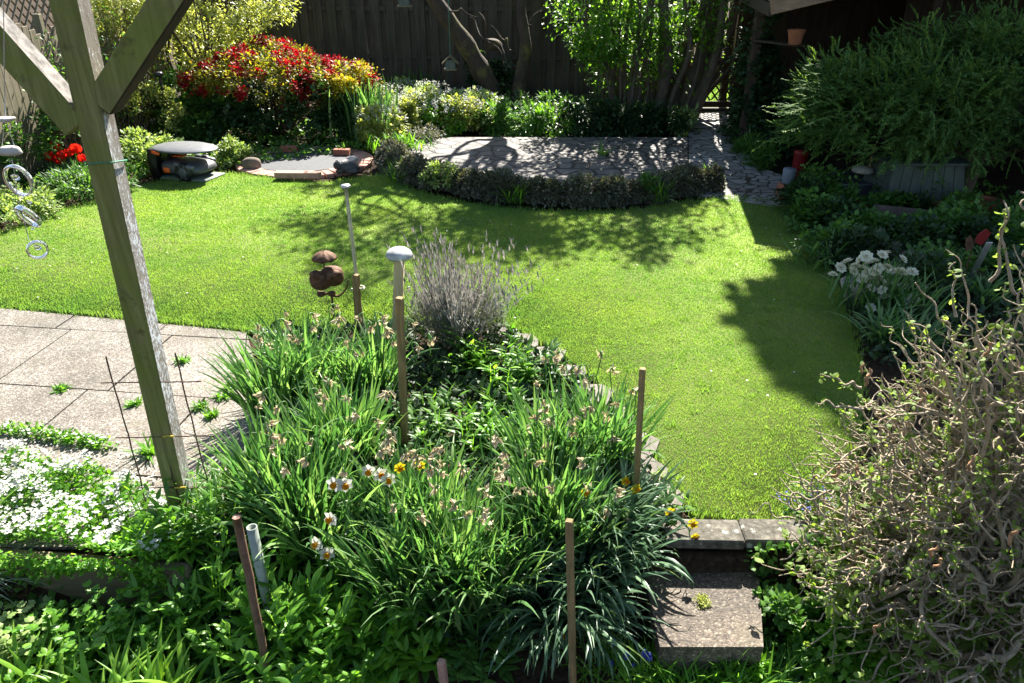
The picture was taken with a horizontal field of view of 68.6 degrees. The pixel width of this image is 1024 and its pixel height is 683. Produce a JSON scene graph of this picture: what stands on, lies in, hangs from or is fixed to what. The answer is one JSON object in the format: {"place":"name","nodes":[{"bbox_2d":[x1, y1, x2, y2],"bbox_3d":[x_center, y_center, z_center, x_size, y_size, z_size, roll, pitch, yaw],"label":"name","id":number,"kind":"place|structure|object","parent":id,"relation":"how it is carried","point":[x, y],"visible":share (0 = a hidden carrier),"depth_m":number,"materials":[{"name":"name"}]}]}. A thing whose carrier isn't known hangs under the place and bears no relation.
{"place":"outdoors","nodes":[
{"label":"outdoors","id":0,"kind":"place"},
{"bbox_2d":[0,0,48,259],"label":"wind chime","id":1,"kind":"object","parent":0,"point":[11,150],"visible":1,"depth_m":2.24,"materials":[{"name":"silver metal"}]},
{"bbox_2d":[0,308,253,550],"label":"patio","id":2,"kind":"structure","parent":0,"point":[41,353],"depth_m":4.63,"materials":[{"name":"concrete"}]},
{"bbox_2d":[0,418,118,452],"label":"white arabis","id":3,"kind":"object","parent":2,"relation":"on","point":[67,436],"visible":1,"depth_m":4.13,"materials":[{"name":"green plant"}]},
{"bbox_2d":[0,170,871,523],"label":"lawn","id":4,"kind":"structure","parent":0,"point":[730,404],"depth_m":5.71,"materials":[{"name":"green plant"}]},
{"bbox_2d":[147,141,225,182],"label":"mower garage","id":5,"kind":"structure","parent":4,"relation":"on","point":[154,152],"depth_m":8.80,"materials":[{"name":"grey plastic"}]},
{"bbox_2d":[161,154,216,181],"bbox_3d":[-3.848,-2.086,8.937,0.580,0.256,0.492,8,28,14],"label":"robot mower","id":6,"kind":"object","parent":5,"relation":"on","point":[184,167],"visible":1,"depth_m":8.80,"materials":[{"name":"grey plastic"}]},
{"bbox_2d":[0,0,1023,682],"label":"ground","id":7,"kind":"structure","parent":0,"point":[690,560],"depth_m":4.57,"materials":[{"name":"soil"}]},
{"bbox_2d":[0,181,64,227],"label":"leafy bush","id":8,"kind":"object","parent":7,"relation":"on","point":[47,202],"visible":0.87,"depth_m":7.53,"materials":[{"name":"green plant"}]},
{"bbox_2d":[0,595,65,676],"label":"columbine","id":9,"kind":"object","parent":7,"relation":"on","point":[6,640],"visible":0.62,"depth_m":3.19,"materials":[{"name":"green plant"}]},
{"bbox_2d":[0,108,80,181],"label":"leafy bush","id":10,"kind":"object","parent":7,"relation":"on","point":[43,120],"visible":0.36,"depth_m":8.46,"materials":[{"name":"green plant"}]},
{"bbox_2d":[1,599,103,682],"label":"columbine","id":11,"kind":"object","parent":7,"relation":"on","point":[51,620],"visible":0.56,"depth_m":3.10,"materials":[{"name":"green plant"}]},
{"bbox_2d":[0,614,108,682],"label":"daylily","id":12,"kind":"object","parent":7,"relation":"on","point":[21,674],"visible":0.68,"depth_m":3.05,"materials":[{"name":"green plant"}]},
{"bbox_2d":[0,3,165,190],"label":"board fence","id":13,"kind":"object","parent":7,"relation":"on","point":[19,105],"visible":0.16,"depth_m":8.73,"materials":[{"name":"beige wood"}]},
{"bbox_2d":[33,163,141,205],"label":"leafy bush","id":14,"kind":"object","parent":7,"relation":"on","point":[54,177],"visible":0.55,"depth_m":8.15,"materials":[{"name":"green plant"}]},
{"bbox_2d":[0,438,185,594],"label":"white arabis","id":15,"kind":"object","parent":7,"relation":"on","point":[46,501],"visible":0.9,"depth_m":3.44,"materials":[{"name":"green plant"}]},
{"bbox_2d":[26,618,165,682],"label":"daylily","id":16,"kind":"object","parent":7,"relation":"on","point":[62,676],"visible":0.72,"depth_m":2.99,"materials":[{"name":"green plant"}]},
{"bbox_2d":[0,548,194,618],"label":"timber edging","id":17,"kind":"object","parent":7,"relation":"on","point":[74,587],"visible":0.27,"depth_m":3.38,"materials":[{"name":"wood"}]},
{"bbox_2d":[0,0,197,528],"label":"pergola post","id":18,"kind":"object","parent":7,"relation":"on","point":[91,97],"visible":0.92,"depth_m":2.59,"materials":[{"name":"wood"}]},
{"bbox_2d":[100,353,228,533],"bbox_3d":[-1.495,0.532,3.315,0.441,1.088,0.025,0,28,0],"label":"wire trellis","id":19,"kind":"object","parent":18,"relation":"attached to","point":[194,435],"visible":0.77,"depth_m":3.25,"materials":[{"name":"metal"}]},
{"bbox_2d":[59,579,162,680],"bbox_3d":[-1.669,1.249,3.184,0.377,0.367,0.416,-8,29,-15],"label":"columbine","id":20,"kind":"object","parent":7,"relation":"on","point":[97,636],"visible":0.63,"depth_m":3.13,"materials":[{"name":"green plant"}]},
{"bbox_2d":[0,570,281,682],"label":"ground cover","id":21,"kind":"object","parent":7,"relation":"on","point":[71,623],"visible":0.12,"depth_m":3.28,"materials":[{"name":"green plant"}]},
{"bbox_2d":[105,585,188,667],"bbox_3d":[-1.539,1.249,3.264,0.420,0.292,0.372,12,30,22],"label":"columbine","id":22,"kind":"object","parent":7,"relation":"on","point":[151,643],"visible":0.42,"depth_m":3.17,"materials":[{"name":"green plant"}]},
{"bbox_2d":[93,470,202,617],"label":"leafy perennial","id":23,"kind":"object","parent":7,"relation":"on","point":[173,554],"visible":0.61,"depth_m":3.30,"materials":[{"name":"green plant"}]},
{"bbox_2d":[114,79,188,143],"bbox_3d":[-5.093,-3.068,10.126,1.450,0.972,1.066,0,28,0],"label":"golden spirea","id":24,"kind":"object","parent":7,"relation":"on","point":[174,112],"visible":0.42,"depth_m":10.12,"materials":[{"name":"yellow plant"}]},
{"bbox_2d":[119,126,191,161],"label":"leafy bush","id":25,"kind":"object","parent":7,"relation":"on","point":[134,140],"visible":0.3,"depth_m":9.07,"materials":[{"name":"green plant"}]},
{"bbox_2d":[58,619,263,682],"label":"daylily","id":26,"kind":"object","parent":7,"relation":"on","point":[149,671],"visible":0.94,"depth_m":3.00,"materials":[{"name":"green plant"}]},
{"bbox_2d":[127,460,238,629],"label":"leafy perennial","id":27,"kind":"object","parent":7,"relation":"on","point":[171,596],"visible":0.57,"depth_m":3.30,"materials":[{"name":"green plant"}]},
{"bbox_2d":[138,480,248,642],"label":"leafy perennial","id":28,"kind":"object","parent":7,"relation":"on","point":[209,594],"visible":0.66,"depth_m":3.31,"materials":[{"name":"green plant"}]},
{"bbox_2d":[0,102,390,219],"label":"ground cover","id":29,"kind":"object","parent":7,"relation":"on","point":[304,147],"visible":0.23,"depth_m":10.05,"materials":[{"name":"green plant"}]},
{"bbox_2d":[90,0,302,114],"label":"golden shrub","id":30,"kind":"object","parent":7,"relation":"on","point":[190,50],"visible":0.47,"depth_m":11.18,"materials":[{"name":"yellow plant"}]},
{"bbox_2d":[133,560,266,671],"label":"leafy perennial","id":31,"kind":"object","parent":7,"relation":"on","point":[198,640],"visible":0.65,"depth_m":3.17,"materials":[{"name":"green plant"}]},
{"bbox_2d":[150,78,259,138],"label":"green shrub","id":32,"kind":"object","parent":7,"relation":"on","point":[196,103],"visible":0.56,"depth_m":10.38,"materials":[{"name":"green plant"}]},
{"bbox_2d":[232,514,273,681],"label":"garden stake","id":33,"kind":"object","parent":7,"relation":"on","point":[248,575],"visible":0.87,"depth_m":2.82,"materials":[{"name":"wood"}]},
{"bbox_2d":[218,517,331,663],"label":"leafy perennial","id":34,"kind":"object","parent":7,"relation":"on","point":[290,618],"visible":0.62,"depth_m":3.12,"materials":[{"name":"green plant"}]},
{"bbox_2d":[191,70,359,140],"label":"ivy shrub","id":35,"kind":"object","parent":7,"relation":"on","point":[256,117],"visible":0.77,"depth_m":10.24,"materials":[{"name":"green plant"}]},
{"bbox_2d":[180,303,375,419],"bbox_3d":[-1.321,0.074,4.328,0.994,0.715,1.020,0,28,0],"label":"daffodil clump","id":36,"kind":"object","parent":7,"relation":"on","point":[247,386],"visible":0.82,"depth_m":4.26,"materials":[{"name":"green plant"}]},
{"bbox_2d":[174,31,384,137],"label":"red azalea","id":37,"kind":"object","parent":7,"relation":"on","point":[287,65],"visible":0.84,"depth_m":10.31,"materials":[{"name":"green plant"}]},
{"bbox_2d":[215,578,348,682],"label":"leafy perennial","id":38,"kind":"object","parent":7,"relation":"on","point":[248,660],"visible":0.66,"depth_m":3.03,"materials":[{"name":"green plant"}]},
{"bbox_2d":[183,397,395,580],"bbox_3d":[-1.039,0.630,3.452,1.060,0.823,0.878,20,34,34],"label":"daffodil clump","id":39,"kind":"object","parent":7,"relation":"on","point":[278,489],"visible":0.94,"depth_m":3.40,"materials":[{"name":"green plant"}]},
{"bbox_2d":[245,494,346,629],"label":"leafy perennial","id":40,"kind":"object","parent":7,"relation":"on","point":[297,590],"visible":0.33,"depth_m":3.30,"materials":[{"name":"green plant"}]},
{"bbox_2d":[235,146,372,180],"bbox_3d":[-2.644,-2.295,9.619,1.715,0.072,1.565,0,28,0],"label":"brick circle","id":41,"kind":"object","parent":7,"relation":"on","point":[322,163],"visible":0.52,"depth_m":9.43,"materials":[{"name":"stone"}]},
{"bbox_2d":[257,518,374,667],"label":"leafy perennial","id":42,"kind":"object","parent":7,"relation":"on","point":[346,602],"visible":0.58,"depth_m":3.16,"materials":[{"name":"green plant"}]},
{"bbox_2d":[308,250,348,316],"bbox_3d":[-1.321,-0.366,5.444,0.292,0.622,0.177,0,28,0],"label":"iron bird","id":43,"kind":"object","parent":7,"relation":"on","point":[325,277],"visible":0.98,"depth_m":5.33},
{"bbox_2d":[246,369,414,475],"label":"daffodil clump","id":44,"kind":"object","parent":7,"relation":"on","point":[364,419],"visible":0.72,"depth_m":3.81,"materials":[{"name":"green plant"}]},
{"bbox_2d":[276,577,387,682],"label":"leafy perennial","id":45,"kind":"object","parent":7,"relation":"on","point":[329,675],"visible":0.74,"depth_m":3.07,"materials":[{"name":"green plant"}]},
{"bbox_2d":[264,308,439,405],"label":"daffodil clump","id":46,"kind":"object","parent":7,"relation":"on","point":[369,360],"visible":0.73,"depth_m":4.37,"materials":[{"name":"green plant"}]},
{"bbox_2d":[317,71,398,143],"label":"iris clump","id":47,"kind":"object","parent":7,"relation":"on","point":[367,97],"visible":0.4,"depth_m":10.38,"materials":[{"name":"green plant"}]},
{"bbox_2d":[326,572,409,676],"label":"leafy perennial","id":48,"kind":"object","parent":7,"relation":"on","point":[350,620],"visible":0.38,"depth_m":3.13,"materials":[{"name":"green plant"}]},
{"bbox_2d":[355,101,412,151],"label":"border plant","id":49,"kind":"object","parent":7,"relation":"on","point":[363,117],"visible":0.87,"depth_m":10.11,"materials":[{"name":"yellow plant"}]},
{"bbox_2d":[332,591,437,682],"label":"leafy perennial","id":50,"kind":"object","parent":7,"relation":"on","point":[373,664],"visible":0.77,"depth_m":3.10,"materials":[{"name":"green plant"}]},
{"bbox_2d":[395,296,408,459],"bbox_3d":[-0.562,0.245,3.869,0.075,1.033,0.041,0,28,0],"label":"garden stake","id":51,"kind":"object","parent":7,"relation":"on","point":[401,346],"visible":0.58,"depth_m":3.80,"materials":[{"name":"brown wood"}]},
{"bbox_2d":[373,593,456,682],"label":"leafy perennial","id":52,"kind":"object","parent":7,"relation":"on","point":[438,647],"visible":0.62,"depth_m":3.16,"materials":[{"name":"green plant"}]},
{"bbox_2d":[150,313,681,682],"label":"ground cover","id":53,"kind":"object","parent":7,"relation":"on","point":[483,382],"visible":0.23,"depth_m":4.33,"materials":[{"name":"green plant"}]},
{"bbox_2d":[327,383,504,531],"bbox_3d":[-0.466,0.489,3.396,0.891,0.907,0.670,-7,28,-14],"label":"daffodil clump","id":54,"kind":"object","parent":7,"relation":"on","point":[399,474],"visible":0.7,"depth_m":3.41,"materials":[{"name":"green plant"}]},
{"bbox_2d":[386,84,446,136],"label":"border plant","id":55,"kind":"object","parent":7,"relation":"on","point":[409,108],"visible":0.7,"depth_m":10.85,"materials":[{"name":"yellow plant"}]},
{"bbox_2d":[392,379,459,446],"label":"leafy perennial","id":56,"kind":"object","parent":7,"relation":"on","point":[444,394],"visible":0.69,"depth_m":4.23,"materials":[{"name":"green plant"}]},
{"bbox_2d":[174,0,684,106],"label":"board fence","id":57,"kind":"object","parent":7,"relation":"on","point":[403,40],"visible":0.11,"depth_m":12.61,"materials":[{"name":"brown wood"}]},
{"bbox_2d":[415,94,472,137],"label":"border plant","id":58,"kind":"object","parent":7,"relation":"on","point":[458,127],"visible":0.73,"depth_m":10.78,"materials":[{"name":"green plant"}]},
{"bbox_2d":[300,429,592,634],"bbox_3d":[-0.289,0.725,3.147,1.270,1.055,0.946,0,28,0],"label":"daffodil clump","id":59,"kind":"object","parent":7,"relation":"on","point":[434,554],"visible":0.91,"depth_m":3.17,"materials":[{"name":"green plant"}]},
{"bbox_2d":[407,391,521,465],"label":"leafy perennial","id":60,"kind":"object","parent":7,"relation":"on","point":[458,422],"visible":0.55,"depth_m":4.04,"materials":[{"name":"green plant"}]},
{"bbox_2d":[386,225,544,352],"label":"lavender bush","id":61,"kind":"object","parent":7,"relation":"on","point":[451,304],"visible":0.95,"depth_m":4.95,"materials":[{"name":"grey plant"}]},
{"bbox_2d":[439,92,492,134],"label":"border plant","id":62,"kind":"object","parent":7,"relation":"on","point":[469,105],"visible":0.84,"depth_m":10.79,"materials":[{"name":"yellow plant"}]},
{"bbox_2d":[435,602,525,682],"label":"leafy perennial","id":63,"kind":"object","parent":7,"relation":"on","point":[469,651],"visible":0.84,"depth_m":3.16,"materials":[{"name":"green plant"}]},
{"bbox_2d":[426,0,544,116],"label":"apple tree","id":64,"kind":"object","parent":7,"relation":"on","point":[480,69],"visible":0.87,"depth_m":11.53,"materials":[{"name":"brown plant"}]},
{"bbox_2d":[438,323,539,401],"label":"leafy perennial","id":65,"kind":"object","parent":7,"relation":"on","point":[477,355],"visible":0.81,"depth_m":4.71,"materials":[{"name":"green plant"}]},
{"bbox_2d":[452,372,545,447],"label":"leafy perennial","id":66,"kind":"object","parent":7,"relation":"on","point":[472,409],"visible":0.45,"depth_m":4.21,"materials":[{"name":"green plant"}]},
{"bbox_2d":[492,99,550,136],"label":"border plant","id":67,"kind":"object","parent":7,"relation":"on","point":[505,128],"visible":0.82,"depth_m":10.63,"materials":[{"name":"green plant"}]},
{"bbox_2d":[501,332,568,389],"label":"leafy perennial","id":68,"kind":"object","parent":7,"relation":"on","point":[517,370],"visible":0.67,"depth_m":4.64,"materials":[{"name":"green plant"}]},
{"bbox_2d":[384,137,687,207],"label":"terrace","id":69,"kind":"structure","parent":7,"relation":"on","point":[561,157],"depth_m":9.47,"materials":[{"name":"grey stone"}]},
{"bbox_2d":[453,414,639,587],"bbox_3d":[0.137,0.792,3.456,0.849,0.954,0.814,-20,34,-34],"label":"daffodil clump","id":70,"kind":"object","parent":7,"relation":"on","point":[544,483],"visible":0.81,"depth_m":3.35,"materials":[{"name":"green plant"}]},
{"bbox_2d":[518,94,575,136],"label":"border plant","id":71,"kind":"object","parent":7,"relation":"on","point":[543,110],"visible":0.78,"depth_m":10.69,"materials":[{"name":"green plant"}]},
{"bbox_2d":[374,137,727,210],"bbox_3d":[0.195,-1.891,8.475,4.332,0.396,1.452,8,28,14],"label":"hedge","id":72,"kind":"object","parent":7,"relation":"on","point":[552,191],"visible":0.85,"depth_m":8.06,"materials":[{"name":"green plant"}]},
{"bbox_2d":[452,530,669,682],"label":"daffodil clump","id":73,"kind":"object","parent":7,"relation":"on","point":[592,627],"visible":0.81,"depth_m":3.10,"materials":[{"name":"green plant"}]},
{"bbox_2d":[565,518,576,682],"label":"garden stake","id":74,"kind":"object","parent":7,"relation":"on","point":[569,541],"visible":1,"depth_m":2.81,"materials":[{"name":"brown wood"}]},
{"bbox_2d":[483,349,676,479],"bbox_3d":[0.343,0.312,3.711,0.992,0.862,0.798,0,28,0],"label":"daffodil clump","id":75,"kind":"object","parent":7,"relation":"on","point":[610,432],"visible":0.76,"depth_m":3.72,"materials":[{"name":"green plant"}]},
{"bbox_2d":[487,323,683,519],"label":"edging path","id":76,"kind":"structure","parent":7,"relation":"on","point":[650,446],"depth_m":4.12,"materials":[{"name":"grey stone"}]},
{"bbox_2d":[566,97,619,136],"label":"border plant","id":77,"kind":"object","parent":7,"relation":"on","point":[578,130],"visible":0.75,"depth_m":10.68,"materials":[{"name":"green plant"}]},
{"bbox_2d":[497,439,704,631],"bbox_3d":[0.409,0.882,3.436,0.970,0.614,1.028,0,28,0],"label":"daffodil clump","id":78,"kind":"object","parent":7,"relation":"on","point":[637,523],"visible":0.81,"depth_m":3.32,"materials":[{"name":"green plant"}]},
{"bbox_2d":[612,96,667,136],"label":"border plant","id":79,"kind":"object","parent":7,"relation":"on","point":[643,111],"visible":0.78,"depth_m":10.67,"materials":[{"name":"green plant"}]},
{"bbox_2d":[542,614,750,682],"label":"grape hyacinths","id":80,"kind":"object","parent":7,"relation":"on","point":[622,672],"visible":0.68,"depth_m":3.14,"materials":[{"name":"green plant"}]},
{"bbox_2d":[542,0,751,131],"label":"multi stem shrub","id":81,"kind":"object","parent":7,"relation":"on","point":[702,78],"visible":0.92,"depth_m":10.88,"materials":[{"name":"green plant"}]},
{"bbox_2d":[643,570,762,677],"bbox_3d":[0.870,1.252,3.329,0.540,0.285,0.490,0,28,0],"label":"stone step","id":82,"kind":"object","parent":7,"relation":"on","point":[728,622],"visible":0.64,"depth_m":3.17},
{"bbox_2d":[691,627,777,682],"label":"geranium","id":83,"kind":"object","parent":7,"relation":"on","point":[758,671],"visible":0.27,"depth_m":3.10,"materials":[{"name":"green plant"}]},
{"bbox_2d":[725,0,786,152],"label":"ivy pillar","id":84,"kind":"structure","parent":7,"relation":"on","point":[772,70],"depth_m":9.67,"materials":[{"name":"green plant"}]},
{"bbox_2d":[729,128,783,171],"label":"fern tuft","id":85,"kind":"object","parent":7,"relation":"on","point":[741,145],"visible":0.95,"depth_m":9.31,"materials":[{"name":"green plant"}]},
{"bbox_2d":[716,76,813,158],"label":"ivy bank","id":86,"kind":"structure","parent":7,"relation":"on","point":[776,91],"depth_m":9.67,"materials":[{"name":"green plant"}]},
{"bbox_2d":[658,519,892,548],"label":"retaining wall","id":87,"kind":"structure","parent":7,"relation":"on","point":[733,534],"depth_m":3.43,"materials":[{"name":"concrete"}]},
{"bbox_2d":[743,547,825,675],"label":"geranium","id":88,"kind":"object","parent":7,"relation":"on","point":[781,600],"visible":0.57,"depth_m":3.23,"materials":[{"name":"green plant"}]},
{"bbox_2d":[782,186,843,234],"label":"shade plant","id":89,"kind":"object","parent":7,"relation":"on","point":[797,209],"visible":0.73,"depth_m":7.16,"materials":[{"name":"green plant"}]},
{"bbox_2d":[791,218,880,258],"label":"shade plant","id":90,"kind":"object","parent":7,"relation":"on","point":[820,231],"visible":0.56,"depth_m":6.56,"materials":[{"name":"green plant"}]},
{"bbox_2d":[666,522,1022,682],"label":"ground cover","id":91,"kind":"object","parent":7,"relation":"on","point":[769,622],"visible":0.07,"depth_m":3.36,"materials":[{"name":"green plant"}]},
{"bbox_2d":[781,585,914,682],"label":"geranium","id":92,"kind":"object","parent":7,"relation":"on","point":[848,666],"visible":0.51,"depth_m":3.09,"materials":[{"name":"green plant"}]},
{"bbox_2d":[817,223,898,268],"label":"shade plant","id":93,"kind":"object","parent":7,"relation":"on","point":[861,238],"visible":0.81,"depth_m":6.28,"materials":[{"name":"green plant"}]},
{"bbox_2d":[718,0,1023,162],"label":"open shed","id":94,"kind":"structure","parent":7,"relation":"on","point":[851,22],"depth_m":11.77,"materials":[{"name":"black wood"}]},
{"bbox_2d":[824,294,927,350],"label":"strap leaf plant","id":95,"kind":"object","parent":7,"relation":"on","point":[876,330],"visible":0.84,"depth_m":5.13,"materials":[{"name":"plant"}]},
{"bbox_2d":[749,191,1023,682],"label":"contorted hazel","id":96,"kind":"object","parent":7,"relation":"on","point":[936,589],"visible":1,"depth_m":2.74,"materials":[{"name":"brown plant"}]},
{"bbox_2d":[751,0,1023,196],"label":"juniper","id":97,"kind":"object","parent":7,"relation":"on","point":[977,134],"visible":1,"depth_m":7.23,"materials":[{"name":"green plant"}]},
{"bbox_2d":[816,250,984,322],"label":"cream daffodils","id":98,"kind":"object","parent":7,"relation":"on","point":[887,288],"visible":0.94,"depth_m":5.52,"materials":[{"name":"white plant"}]},
{"bbox_2d":[791,205,1023,372],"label":"ground cover","id":99,"kind":"object","parent":7,"relation":"on","point":[889,347],"visible":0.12,"depth_m":5.39,"materials":[{"name":"green plant"}]},
{"bbox_2d":[877,213,955,251],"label":"shade plant","id":100,"kind":"object","parent":99,"relation":"on","point":[912,227],"visible":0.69,"depth_m":6.48,"materials":[{"name":"green plant"}]},
{"bbox_2d":[948,214,1020,252],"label":"shade plant","id":101,"kind":"object","parent":99,"relation":"on","point":[973,229],"visible":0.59,"depth_m":6.50,"materials":[{"name":"green plant"}]},
{"bbox_2d":[860,296,968,353],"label":"strap leaf plant","id":102,"kind":"object","parent":7,"relation":"on","point":[937,324],"visible":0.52,"depth_m":5.08,"materials":[{"name":"plant"}]},
{"bbox_2d":[863,150,975,207],"bbox_3d":[4.135,-1.637,7.755,0.860,0.542,0.630,0,28,0],"label":"compost bin","id":103,"kind":"object","parent":7,"relation":"on","point":[952,173],"visible":0.45,"depth_m":7.49,"materials":[{"name":"grey wood"}]},
{"bbox_2d":[888,247,963,308],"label":"shade plant","id":104,"kind":"object","parent":7,"relation":"on","point":[926,263],"visible":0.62,"depth_m":5.74,"materials":[{"name":"green plant"}]},
{"bbox_2d":[954,264,1021,308],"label":"strap leaf plant","id":105,"kind":"object","parent":7,"relation":"on","point":[986,289],"visible":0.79,"depth_m":5.72,"materials":[{"name":"green plant"}]},
{"bbox_2d":[688,111,783,206],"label":"path","id":106,"kind":"structure","parent":0,"point":[709,146],"depth_m":9.19,"materials":[{"name":"stone"}]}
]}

